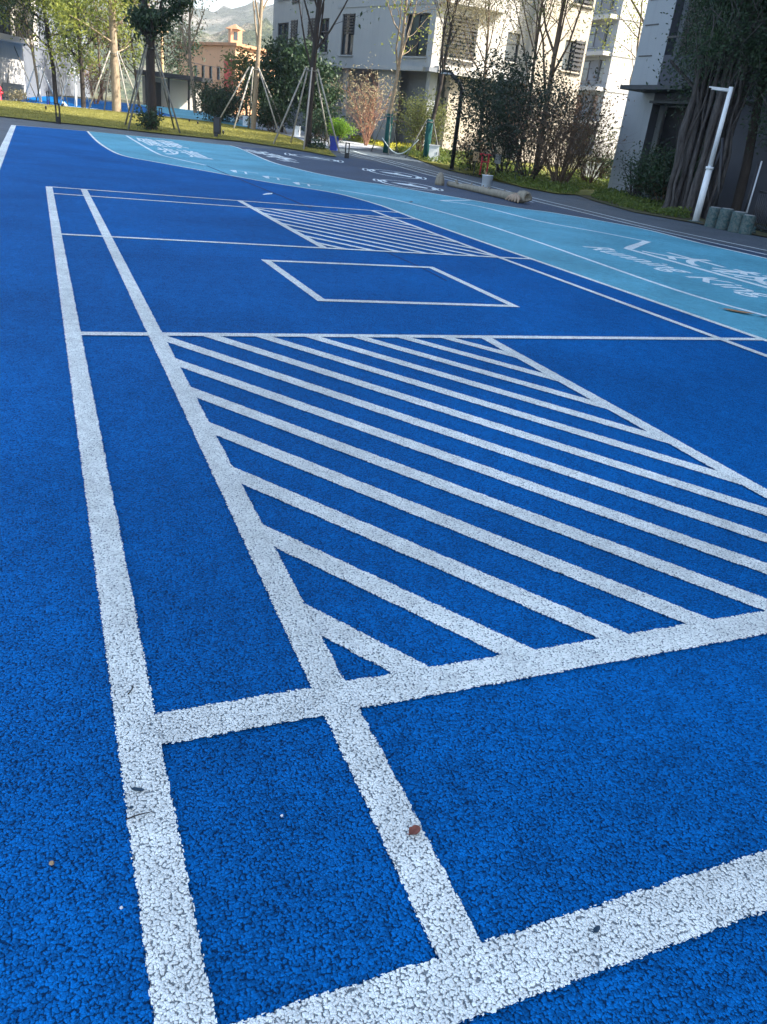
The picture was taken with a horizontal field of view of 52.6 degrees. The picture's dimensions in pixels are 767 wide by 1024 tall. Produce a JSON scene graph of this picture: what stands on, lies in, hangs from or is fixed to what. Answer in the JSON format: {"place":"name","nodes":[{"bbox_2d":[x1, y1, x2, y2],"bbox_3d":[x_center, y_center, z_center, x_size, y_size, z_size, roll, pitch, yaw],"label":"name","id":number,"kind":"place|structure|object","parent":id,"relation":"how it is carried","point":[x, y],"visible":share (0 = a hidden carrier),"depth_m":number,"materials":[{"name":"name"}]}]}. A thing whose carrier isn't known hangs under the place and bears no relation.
{"place":"outdoors","nodes":[
{"label":"outdoors","id":0,"kind":"place"},
{"bbox_2d":[22,96,173,116],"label":"blue path","id":1,"kind":"structure","parent":0,"point":[100,105],"depth_m":58.48,"materials":[{"name":"rubber"}]},
{"bbox_2d":[23,64,52,102],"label":"tree prop","id":2,"kind":"object","parent":1,"relation":"on","point":[38,66],"visible":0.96,"depth_m":53.63,"materials":[{"name":"white paint"}]},
{"bbox_2d":[35,49,68,105],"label":"tree prop","id":3,"kind":"object","parent":1,"relation":"on","point":[59,80],"visible":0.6,"depth_m":52.23,"materials":[{"name":"grey wood"}]},
{"bbox_2d":[60,67,91,106],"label":"tree prop","id":4,"kind":"object","parent":1,"relation":"on","point":[74,86],"visible":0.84,"depth_m":54.28,"materials":[{"name":"white paint"}]},
{"bbox_2d":[71,50,125,103],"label":"bare shrub","id":5,"kind":"object","parent":1,"relation":"on","point":[91,87],"visible":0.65,"depth_m":60.01,"materials":[{"name":"brown plant"}]},
{"bbox_2d":[0,102,333,155],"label":"lawn","id":6,"kind":"structure","parent":0,"point":[158,129],"depth_m":39.70,"materials":[{"name":"plant"}]},
{"bbox_2d":[0,0,51,101],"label":"young tree","id":7,"kind":"object","parent":6,"relation":"on","point":[30,38],"visible":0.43,"depth_m":52.37,"materials":[{"name":"green plant"}]},
{"bbox_2d":[0,0,121,104],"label":"young tree","id":8,"kind":"object","parent":6,"relation":"on","point":[54,80],"visible":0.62,"depth_m":51.40,"materials":[{"name":"green plant"}]},
{"bbox_2d":[39,1,99,104],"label":"young tree","id":9,"kind":"object","parent":6,"relation":"on","point":[73,47],"visible":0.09,"depth_m":54.10,"materials":[{"name":"green plant"}]},
{"bbox_2d":[18,0,138,107],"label":"young tree","id":10,"kind":"object","parent":6,"relation":"on","point":[78,57],"visible":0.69,"depth_m":50.40,"materials":[{"name":"green plant"}]},
{"bbox_2d":[30,0,166,111],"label":"lawn tree","id":11,"kind":"object","parent":6,"relation":"on","point":[115,74],"visible":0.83,"depth_m":48.97,"materials":[{"name":"green plant"}]},
{"bbox_2d":[88,50,141,109],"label":"tree prop","id":12,"kind":"object","parent":6,"relation":"on","point":[117,53],"visible":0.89,"depth_m":49.73,"materials":[{"name":"brown wood"}]},
{"bbox_2d":[83,0,187,105],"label":"background tree","id":13,"kind":"object","parent":6,"relation":"on","point":[134,67],"visible":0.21,"depth_m":62.79,"materials":[{"name":"green plant"}]},
{"bbox_2d":[128,103,165,130],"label":"plant","id":14,"kind":"object","parent":6,"relation":"on","point":[146,120],"visible":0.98,"depth_m":37.97,"materials":[{"name":"green plant"}]},
{"bbox_2d":[124,45,180,133],"bbox_3d":[-11.434,-20.791,38.238,2.647,3.800,2.647,-5,28,-22],"label":"tree prop","id":15,"kind":"object","parent":6,"relation":"on","point":[144,56],"visible":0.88,"depth_m":37.98,"materials":[{"name":"wood"}]},
{"bbox_2d":[121,0,196,129],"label":"lawn tree","id":16,"kind":"object","parent":6,"relation":"on","point":[146,21],"visible":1,"depth_m":36.76,"materials":[{"name":"green plant"}]},
{"bbox_2d":[163,0,217,112],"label":"young tree","id":17,"kind":"object","parent":6,"relation":"on","point":[189,35],"visible":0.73,"depth_m":63.37,"materials":[{"name":"green plant"}]},
{"bbox_2d":[213,117,220,136],"bbox_3d":[-8.290,-19.165,38.735,0.340,0.960,0.250,7,26,0],"label":"power box","id":18,"kind":"object","parent":6,"relation":"on","point":[216,126],"visible":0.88,"depth_m":38.60,"materials":[{"name":"metal"}]},
{"bbox_2d":[243,90,299,131],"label":"shrub","id":19,"kind":"object","parent":6,"relation":"on","point":[263,108],"visible":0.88,"depth_m":48.10,"materials":[{"name":"green plant"}]},
{"bbox_2d":[250,0,296,129],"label":"lawn tree","id":20,"kind":"object","parent":6,"relation":"on","point":[256,79],"visible":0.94,"depth_m":45.63,"materials":[{"name":"brown plant"}]},
{"bbox_2d":[302,131,330,148],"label":"plant","id":21,"kind":"object","parent":6,"relation":"on","point":[319,144],"visible":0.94,"depth_m":38.82,"materials":[{"name":"green plant"}]},
{"bbox_2d":[292,0,379,146],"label":"lawn tree","id":22,"kind":"object","parent":6,"relation":"on","point":[316,36],"visible":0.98,"depth_m":37.26,"materials":[{"name":"brown plant"}]},
{"bbox_2d":[87,18,272,100],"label":"hills","id":23,"kind":"structure","parent":0,"point":[248,34],"depth_m":277.56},
{"bbox_2d":[86,0,273,34],"bbox_3d":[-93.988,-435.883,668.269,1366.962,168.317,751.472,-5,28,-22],"label":"sky","id":24,"kind":"structure","parent":0,"point":[225,16],"depth_m":739.37,"materials":[{"name":"white"}]},
{"bbox_2d":[141,105,256,128],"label":"light path","id":25,"kind":"structure","parent":0,"point":[184,113],"depth_m":60.72,"materials":[{"name":"blue rubber"}]},
{"bbox_2d":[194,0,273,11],"label":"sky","id":26,"kind":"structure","parent":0,"point":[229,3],"materials":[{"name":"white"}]},
{"bbox_2d":[256,123,380,148],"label":"pale footpath","id":27,"kind":"structure","parent":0,"point":[357,145],"depth_m":46.86,"materials":[{"name":"concrete"}]},
{"bbox_2d":[0,126,766,1023],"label":"sports court","id":28,"kind":"object","parent":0,"point":[536,800],"visible":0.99,"depth_m":2.67,"materials":[{"name":"blue rubber"}]},
{"bbox_2d":[5,161,446,280],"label":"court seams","id":29,"kind":"object","parent":28,"relation":"on","point":[289,199],"visible":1,"depth_m":16.45,"materials":[{"name":"white paint"}]},
{"bbox_2d":[46,186,766,1023],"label":"court lines","id":30,"kind":"object","parent":28,"relation":"on","point":[466,974],"visible":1,"depth_m":2.52,"materials":[{"name":"white paint"}]},
{"bbox_2d":[0,94,766,251],"bbox_3d":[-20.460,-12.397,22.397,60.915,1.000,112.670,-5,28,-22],"label":"plaza pavement","id":31,"kind":"structure","parent":0,"point":[674,226],"depth_m":28.81,"materials":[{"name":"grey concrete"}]},
{"bbox_2d":[2,82,23,98],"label":"utility box","id":32,"kind":"object","parent":31,"relation":"on","point":[13,86],"visible":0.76,"depth_m":54.90,"materials":[{"name":"metal"}]},
{"bbox_2d":[2,87,33,101],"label":"plant","id":33,"kind":"object","parent":31,"relation":"on","point":[14,97],"visible":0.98,"depth_m":49.56,"materials":[{"name":"green plant"}]},
{"bbox_2d":[0,0,89,97],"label":"apartment building","id":34,"kind":"structure","parent":31,"relation":"on","point":[9,58],"depth_m":57.91,"materials":[{"name":"paint"}]},
{"bbox_2d":[60,0,144,99],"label":"background tree","id":35,"kind":"object","parent":31,"relation":"on","point":[97,40],"visible":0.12,"depth_m":68.70,"materials":[{"name":"green plant"}]},
{"bbox_2d":[136,69,212,110],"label":"shed","id":36,"kind":"structure","parent":31,"relation":"on","point":[180,93],"depth_m":73.09,"materials":[{"name":"metal"}]},
{"bbox_2d":[156,15,210,82],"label":"background tree","id":37,"kind":"object","parent":31,"relation":"on","point":[177,64],"visible":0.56,"depth_m":79.44,"materials":[{"name":"green plant"}]},
{"bbox_2d":[182,76,249,122],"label":"shrub","id":38,"kind":"object","parent":31,"relation":"on","point":[214,102],"visible":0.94,"depth_m":54.92,"materials":[{"name":"green plant"}]},
{"bbox_2d":[173,24,274,114],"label":"house","id":39,"kind":"structure","parent":31,"relation":"on","point":[233,43],"depth_m":103.81,"materials":[{"name":"paint"}]},
{"bbox_2d":[205,61,251,119],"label":"shrub","id":40,"kind":"object","parent":31,"relation":"on","point":[235,89],"visible":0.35,"depth_m":57.22,"materials":[{"name":"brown plant"}]},
{"bbox_2d":[214,43,268,115],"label":"background tree","id":41,"kind":"object","parent":31,"relation":"on","point":[238,59],"visible":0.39,"depth_m":59.21,"materials":[{"name":"brown plant"}]},
{"bbox_2d":[220,66,286,133],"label":"tree prop","id":42,"kind":"object","parent":31,"relation":"on","point":[252,69],"visible":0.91,"depth_m":46.26,"materials":[{"name":"grey wood"}]},
{"bbox_2d":[233,29,322,131],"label":"background tree","id":43,"kind":"object","parent":31,"relation":"on","point":[269,61],"visible":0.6,"depth_m":48.27,"materials":[{"name":"green plant"}]},
{"bbox_2d":[273,67,339,152],"bbox_3d":[-3.801,-19.939,38.480,3.321,3.654,3.402,-5,28,-22],"label":"tree prop","id":44,"kind":"object","parent":31,"relation":"on","point":[307,70],"visible":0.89,"depth_m":38.24,"materials":[{"name":"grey wood"}]},
{"bbox_2d":[277,34,354,136],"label":"background tree","id":45,"kind":"object","parent":31,"relation":"on","point":[300,62],"visible":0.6,"depth_m":44.91,"materials":[{"name":"green plant"}]},
{"bbox_2d":[295,106,359,141],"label":"shrub","id":46,"kind":"object","parent":31,"relation":"on","point":[318,124],"visible":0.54,"depth_m":44.21,"materials":[{"name":"green plant"}]},
{"bbox_2d":[329,136,338,150],"bbox_3d":[-2.524,-18.847,39.692,0.470,0.670,0.470,7,26,0],"label":"planter","id":47,"kind":"object","parent":31,"relation":"on","point":[333,146],"visible":0.77,"depth_m":39.53,"materials":[{"name":"blue plastic"}]},
{"bbox_2d":[326,114,358,139],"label":"shrub","id":48,"kind":"object","parent":47,"relation":"in","point":[342,129],"visible":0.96,"depth_m":39.24,"materials":[{"name":"green plant"}]},
{"bbox_2d":[323,51,402,145],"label":"shrub","id":49,"kind":"object","parent":31,"relation":"on","point":[369,124],"visible":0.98,"depth_m":43.98,"materials":[{"name":"brown plant"}]},
{"bbox_2d":[363,0,448,153],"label":"young tree","id":50,"kind":"object","parent":31,"relation":"on","point":[398,64],"visible":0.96,"depth_m":40.06,"materials":[{"name":"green plant"}]},
{"bbox_2d":[89,131,766,338],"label":"light blue track","id":51,"kind":"structure","parent":31,"relation":"on","point":[226,159],"depth_m":14.79,"materials":[{"name":"rubber"}]},
{"bbox_2d":[137,138,185,147],"bbox_3d":[-8.846,-14.612,30.733,1.615,0.001,5.502,-5,28,-22],"label":"track lettering","id":52,"kind":"object","parent":51,"relation":"on","point":[150,141],"visible":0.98,"depth_m":30.59,"materials":[{"name":"white paint"}]},
{"bbox_2d":[157,147,210,158],"bbox_3d":[-6.812,-12.106,26.162,1.424,0.001,4.342,-5,28,-22],"label":"track lettering","id":53,"kind":"object","parent":51,"relation":"on","point":[196,153],"visible":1,"depth_m":26.02,"materials":[{"name":"white paint"}]},
{"bbox_2d":[0,125,766,340],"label":"track edge lines","id":54,"kind":"object","parent":51,"relation":"on","point":[5,144],"visible":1,"depth_m":15.49,"materials":[{"name":"white paint"}]},
{"bbox_2d":[127,136,766,315],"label":"track markings","id":55,"kind":"object","parent":51,"relation":"on","point":[636,245],"visible":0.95,"depth_m":16.79,"materials":[{"name":"white paint"}]},
{"bbox_2d":[583,246,690,272],"bbox_3d":[4.083,-4.125,12.654,0.698,0.001,2.298,-5,28,-22],"label":"track lettering","id":56,"kind":"object","parent":51,"relation":"on","point":[657,268],"visible":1,"depth_m":12.46,"materials":[{"name":"white paint"}]},
{"bbox_2d":[642,251,766,284],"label":"track lettering","id":57,"kind":"object","parent":51,"relation":"on","point":[691,261],"visible":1,"depth_m":12.63,"materials":[{"name":"white paint"}]},
{"bbox_2d":[686,276,766,296],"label":"track lettering","id":58,"kind":"object","parent":51,"relation":"on","point":[706,279],"visible":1,"depth_m":10.88,"materials":[{"name":"white paint"}]},
{"bbox_2d":[272,0,595,164],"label":"apartment building","id":59,"kind":"structure","parent":31,"relation":"on","point":[350,43],"depth_m":48.12,"materials":[{"name":"paint"}]},
{"bbox_2d":[278,23,288,48],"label":"window","id":60,"kind":"structure","parent":59,"relation":"in","point":[283,27],"depth_m":58.05,"materials":[{"name":"glass"}]},
{"bbox_2d":[319,18,329,53],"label":"window","id":61,"kind":"structure","parent":59,"relation":"in","point":[325,26],"depth_m":52.87,"materials":[{"name":"glass"}]},
{"bbox_2d":[337,14,353,56],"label":"window","id":62,"kind":"structure","parent":59,"relation":"in","point":[347,40],"depth_m":50.77,"materials":[{"name":"glass"}]},
{"bbox_2d":[402,13,430,57],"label":"window","id":63,"kind":"structure","parent":59,"relation":"in","point":[416,23],"depth_m":46.05,"materials":[{"name":"glass"}]},
{"bbox_2d":[443,18,475,62],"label":"window","id":64,"kind":"structure","parent":59,"relation":"in","point":[456,18],"depth_m":45.76,"materials":[{"name":"metal"}]},
{"bbox_2d":[504,32,519,63],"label":"window","id":65,"kind":"structure","parent":59,"relation":"in","point":[508,48],"depth_m":47.04,"materials":[{"name":"glass"}]},
{"bbox_2d":[561,40,580,73],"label":"window","id":66,"kind":"structure","parent":59,"relation":"in","point":[569,52],"depth_m":47.93,"materials":[{"name":"metal"}]},
{"bbox_2d":[345,139,596,195],"bbox_3d":[6.668,-19.072,42.765,13.802,0.518,31.062,-5,28,-22],"label":"planting bed","id":67,"kind":"object","parent":31,"relation":"on","point":[583,191],"visible":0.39,"depth_m":36.92,"materials":[{"name":"green plant"}]},
{"bbox_2d":[350,134,420,147],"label":"ground cover","id":68,"kind":"object","parent":67,"relation":"on","point":[359,137],"visible":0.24,"depth_m":48.77,"materials":[{"name":"yellow plant"}]},
{"bbox_2d":[384,87,462,153],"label":"shrub","id":69,"kind":"object","parent":67,"relation":"on","point":[418,117],"visible":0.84,"depth_m":41.65,"materials":[{"name":"green plant"}]},
{"bbox_2d":[428,144,439,161],"bbox_3d":[2.576,-18.423,39.886,0.560,0.790,0.460,7,26,0],"label":"utility box","id":70,"kind":"object","parent":67,"relation":"on","point":[433,151],"visible":0.88,"depth_m":39.66,"materials":[{"name":"white paint"}]},
{"bbox_2d":[441,69,463,170],"bbox_3d":[2.975,-17.943,35.654,1.192,4.094,0.318,9,26,4],"label":"curved street lamp","id":71,"kind":"object","parent":67,"relation":"on","point":[451,74],"visible":0.66,"depth_m":35.65,"materials":[{"name":"metal"}]},
{"bbox_2d":[410,0,499,158],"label":"young tree","id":72,"kind":"object","parent":67,"relation":"on","point":[428,133],"visible":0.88,"depth_m":38.59,"materials":[{"name":"brown plant"}]},
{"bbox_2d":[446,132,492,170],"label":"shrub","id":73,"kind":"object","parent":67,"relation":"on","point":[467,154],"visible":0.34,"depth_m":36.87,"materials":[{"name":"green plant"}]},
{"bbox_2d":[419,0,552,160],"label":"young tree","id":74,"kind":"object","parent":67,"relation":"on","point":[482,15],"visible":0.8,"depth_m":38.35,"materials":[{"name":"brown plant"}]},
{"bbox_2d":[393,144,585,193],"bbox_3d":[4.948,-17.745,39.377,6.322,0.928,26.392,-1,27,-15],"label":"ground cover","id":75,"kind":"object","parent":67,"relation":"on","point":[544,182],"visible":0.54,"depth_m":34.44,"materials":[{"name":"green plant"}]},
{"bbox_2d":[433,30,584,175],"bbox_3d":[5.356,-17.305,33.367,6.261,5.603,6.840,11,27,9],"label":"shrub","id":76,"kind":"object","parent":67,"relation":"on","point":[479,86],"visible":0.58,"depth_m":32.68,"materials":[{"name":"green plant"}]},
{"bbox_2d":[473,0,569,170],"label":"young tree","id":77,"kind":"object","parent":67,"relation":"on","point":[538,29],"visible":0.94,"depth_m":34.28,"materials":[{"name":"brown plant"}]},
{"bbox_2d":[453,42,621,180],"bbox_3d":[6.320,-16.138,31.753,6.761,5.385,6.318,-5,28,-22],"label":"shrub","id":78,"kind":"object","parent":67,"relation":"on","point":[504,101],"visible":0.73,"depth_m":31.30,"materials":[{"name":"green plant"}]},
{"bbox_2d":[482,0,632,177],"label":"young tree","id":79,"kind":"object","parent":67,"relation":"on","point":[559,22],"visible":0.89,"depth_m":34.08,"materials":[{"name":"brown plant"}]},
{"bbox_2d":[484,54,646,186],"bbox_3d":[7.407,-14.707,29.765,5.881,4.778,5.621,-17,35,-39],"label":"shrub","id":80,"kind":"object","parent":67,"relation":"on","point":[570,146],"visible":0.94,"depth_m":29.64,"materials":[{"name":"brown plant"}]},
{"bbox_2d":[544,106,620,182],"bbox_3d":[9.518,-17.067,35.953,4.881,3.799,4.455,28,33,36],"label":"shrub","id":81,"kind":"object","parent":67,"relation":"on","point":[591,177],"visible":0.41,"depth_m":36.06,"materials":[{"name":"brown plant"}]},
{"bbox_2d":[565,169,609,189],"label":"ground cover","id":82,"kind":"object","parent":67,"relation":"on","point":[603,183],"visible":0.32,"depth_m":36.31,"materials":[{"name":"green plant"}]},
{"bbox_2d":[593,153,613,179],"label":"shrub","id":83,"kind":"object","parent":67,"relation":"on","point":[607,173],"visible":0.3,"depth_m":39.55,"materials":[{"name":"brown plant"}]},
{"bbox_2d":[482,170,492,187],"bbox_3d":[3.584,-11.505,26.822,0.412,0.554,0.390,-5,28,-22],"label":"bucket","id":84,"kind":"object","parent":31,"relation":"on","point":[487,180],"visible":0.91,"depth_m":26.73,"materials":[{"name":"white plastic"}]},
{"bbox_2d":[573,0,647,157],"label":"apartment building","id":85,"kind":"structure","parent":31,"relation":"on","point":[621,73],"depth_m":76.79,"materials":[{"name":"paint"}]},
{"bbox_2d":[580,60,605,82],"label":"window","id":86,"kind":"structure","parent":85,"relation":"in","point":[585,68],"depth_m":79.03,"materials":[{"name":"glass"}]},
{"bbox_2d":[587,24,612,48],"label":"window","id":87,"kind":"structure","parent":85,"relation":"in","point":[591,37],"depth_m":77.77,"materials":[{"name":"glass"}]},
{"bbox_2d":[582,0,646,173],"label":"young tree","id":88,"kind":"object","parent":31,"relation":"on","point":[640,17],"visible":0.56,"depth_m":37.92,"materials":[{"name":"green plant"}]},
{"bbox_2d":[608,0,766,223],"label":"apartment building","id":89,"kind":"structure","parent":31,"relation":"on","point":[643,120],"depth_m":28.59,"materials":[{"name":"paint"}]},
{"bbox_2d":[649,107,725,196],"bbox_3d":[11.286,-13.004,28.317,0.100,3.050,3.860,-5,28,-22],"label":"door","id":90,"kind":"structure","parent":89,"relation":"in","point":[668,132],"depth_m":29.11,"materials":[{"name":"black glass"}]},
{"bbox_2d":[704,206,720,227],"bbox_3d":[8.949,-7.989,21.047,0.363,0.516,0.366,-5,28,-22],"label":"concrete stump","id":91,"kind":"object","parent":31,"relation":"on","point":[712,217],"visible":0.8,"depth_m":20.94,"materials":[{"name":"grey concrete"}]},
{"bbox_2d":[715,208,734,229],"bbox_3d":[9.112,-7.811,20.705,0.381,0.536,0.385,-5,28,-22],"label":"concrete stump","id":92,"kind":"object","parent":31,"relation":"on","point":[724,219],"visible":0.87,"depth_m":20.59,"materials":[{"name":"grey concrete"}]},
{"bbox_2d":[727,211,747,232],"bbox_3d":[9.253,-7.571,20.277,0.399,0.516,0.402,-5,28,-22],"label":"concrete stump","id":93,"kind":"object","parent":31,"relation":"on","point":[735,221],"visible":0.84,"depth_m":20.15,"materials":[{"name":"grey concrete"}]},
{"bbox_2d":[738,214,755,234],"bbox_3d":[9.387,-7.416,20.041,0.345,0.476,0.344,-5,28,-22],"label":"concrete stump","id":94,"kind":"object","parent":31,"relation":"on","point":[747,224],"visible":1,"depth_m":19.93,"materials":[{"name":"grey concrete"}]},
{"bbox_2d":[235,146,766,257],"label":"navy track","id":95,"kind":"structure","parent":0,"point":[350,168],"depth_m":25.52,"materials":[{"name":"rubber"}]},
{"bbox_2d":[447,179,516,200],"bbox_3d":[2.938,-9.758,23.463,0.293,0.241,4.006,-6,29,-24],"label":"material roll","id":96,"kind":"object","parent":95,"relation":"on","point":[498,193],"visible":0.98,"depth_m":23.35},
{"bbox_2d":[505,190,531,202],"bbox_3d":[3.808,-8.793,21.620,0.584,0.336,0.671,-5,28,-22],"label":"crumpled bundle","id":97,"kind":"object","parent":95,"relation":"on","point":[523,196],"visible":1,"depth_m":21.50,"materials":[{"name":"beige fabric"}]},
{"bbox_2d":[579,195,766,236],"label":"side bed","id":98,"kind":"object","parent":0,"point":[703,220],"visible":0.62,"depth_m":23.40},
{"bbox_2d":[606,126,673,197],"bbox_3d":[8.839,-11.680,26.344,2.569,2.508,2.986,24,31,31],"label":"shrub","id":99,"kind":"object","parent":98,"relation":"on","point":[631,185],"visible":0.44,"depth_m":26.30,"materials":[{"name":"green plant"}]},
{"bbox_2d":[591,187,691,218],"bbox_3d":[9.010,-10.906,27.115,3.295,0.412,10.672,4,26,-6],"label":"ground cover","id":100,"kind":"object","parent":98,"relation":"on","point":[614,196],"visible":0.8,"depth_m":25.22,"materials":[{"name":"green plant"}]},
{"bbox_2d":[618,138,714,205],"bbox_3d":[9.376,-11.143,25.650,3.471,2.286,3.151,-5,28,-22],"label":"shrub","id":101,"kind":"object","parent":98,"relation":"on","point":[665,167],"visible":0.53,"depth_m":25.41,"materials":[{"name":"green plant"}]},
{"bbox_2d":[641,0,766,210],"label":"street tree","id":102,"kind":"object","parent":98,"relation":"on","point":[739,194],"visible":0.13,"depth_m":23.73,"materials":[{"name":"green plant"}]},
{"bbox_2d":[653,0,766,218],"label":"banyan tree","id":103,"kind":"object","parent":98,"relation":"on","point":[704,107],"visible":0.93,"depth_m":22.35,"materials":[{"name":"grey plant"}]},
{"bbox_2d":[687,86,733,223],"bbox_3d":[8.927,-9.788,21.384,0.748,3.420,0.476,-5,28,-22],"label":"white pole","id":104,"kind":"object","parent":98,"relation":"on","point":[709,168],"visible":0.97,"depth_m":21.43,"materials":[{"name":"metal"}]},
{"bbox_2d":[714,138,724,206],"bbox_3d":[9.187,-9.075,21.384,0.409,2.211,0.119,10,26,6],"label":"prop bar","id":105,"kind":"object","parent":98,"relation":"on","point":[719,174],"visible":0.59,"depth_m":21.26,"materials":[{"name":"brown wood"}]},
{"bbox_2d":[753,190,766,232],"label":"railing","id":106,"kind":"object","parent":98,"relation":"on","point":[758,227],"visible":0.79,"depth_m":21.29,"materials":[{"name":"metal"}]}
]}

